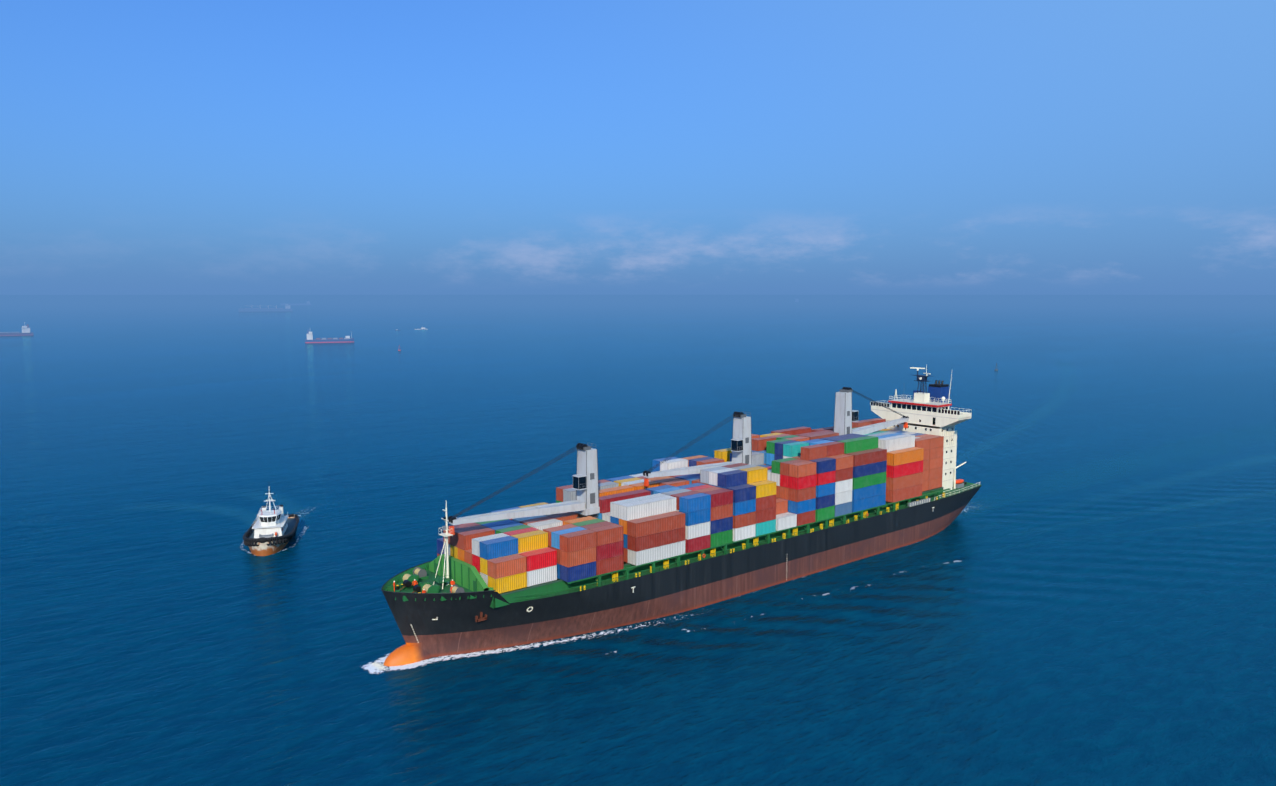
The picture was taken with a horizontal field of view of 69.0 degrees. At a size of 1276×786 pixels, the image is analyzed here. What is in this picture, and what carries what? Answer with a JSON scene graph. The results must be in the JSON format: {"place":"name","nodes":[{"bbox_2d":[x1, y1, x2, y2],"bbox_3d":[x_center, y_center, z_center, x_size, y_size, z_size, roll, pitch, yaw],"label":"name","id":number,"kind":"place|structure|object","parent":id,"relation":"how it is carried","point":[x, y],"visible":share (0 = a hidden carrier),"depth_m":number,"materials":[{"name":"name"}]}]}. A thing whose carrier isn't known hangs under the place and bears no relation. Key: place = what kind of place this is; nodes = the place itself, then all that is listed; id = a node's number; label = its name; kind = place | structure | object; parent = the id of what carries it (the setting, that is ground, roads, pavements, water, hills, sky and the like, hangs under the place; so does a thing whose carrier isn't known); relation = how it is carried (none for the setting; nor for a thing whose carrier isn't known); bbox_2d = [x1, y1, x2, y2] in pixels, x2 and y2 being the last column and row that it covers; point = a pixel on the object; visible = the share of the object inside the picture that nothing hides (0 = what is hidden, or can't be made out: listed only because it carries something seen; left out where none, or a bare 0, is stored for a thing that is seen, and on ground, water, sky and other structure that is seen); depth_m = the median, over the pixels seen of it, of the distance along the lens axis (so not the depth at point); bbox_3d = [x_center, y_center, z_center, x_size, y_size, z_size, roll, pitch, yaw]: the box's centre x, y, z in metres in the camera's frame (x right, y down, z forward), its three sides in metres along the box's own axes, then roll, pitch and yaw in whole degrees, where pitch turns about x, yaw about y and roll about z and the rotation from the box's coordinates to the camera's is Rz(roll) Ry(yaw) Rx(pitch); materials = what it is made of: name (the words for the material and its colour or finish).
{"place":"outdoors","nodes":[
{"label":"outdoors","id":0,"kind":"place"},
{"bbox_2d":[0,295,1275,785],"bbox_3d":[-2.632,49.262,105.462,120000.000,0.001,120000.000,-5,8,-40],"label":"sea","id":1,"kind":"structure","parent":0,"point":[176,639],"depth_m":221.31,"materials":[{"name":"liquid"}]},
{"bbox_2d":[0,322,32,335],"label":"ship","id":2,"kind":"object","parent":1,"relation":"on","point":[26,331],"visible":0.94,"depth_m":1339.39},
{"bbox_2d":[238,304,292,311],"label":"bulk carrier","id":3,"kind":"object","parent":1,"relation":"on","point":[287,307],"visible":0.85,"depth_m":3170.19,"materials":[{"name":"metal"}]},
{"bbox_2d":[243,487,299,555],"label":"tugboat","id":4,"kind":"object","parent":1,"relation":"on","point":[269,532],"visible":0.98,"depth_m":222.27,"materials":[{"name":"paint"}]},
{"bbox_2d":[305,330,353,342],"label":"cargo ship","id":5,"kind":"object","parent":1,"relation":"on","point":[310,339],"visible":0.92,"depth_m":1141.47},
{"bbox_2d":[381,366,980,666],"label":"container ship","id":6,"kind":"object","parent":1,"relation":"on","point":[588,551],"visible":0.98,"depth_m":180.20,"materials":[{"name":"paint"}]},
{"bbox_2d":[123,363,1274,673],"bbox_3d":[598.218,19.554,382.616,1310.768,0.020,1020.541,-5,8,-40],"label":"foam and wake","id":7,"kind":"object","parent":1,"relation":"on","point":[377,665],"visible":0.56,"depth_m":160.92,"materials":[{"name":"white liquid"}]},
{"bbox_2d":[0,0,1275,294],"label":"sky","id":8,"kind":"structure","parent":0,"point":[148,147],"materials":[{"name":"blue"}]}
]}

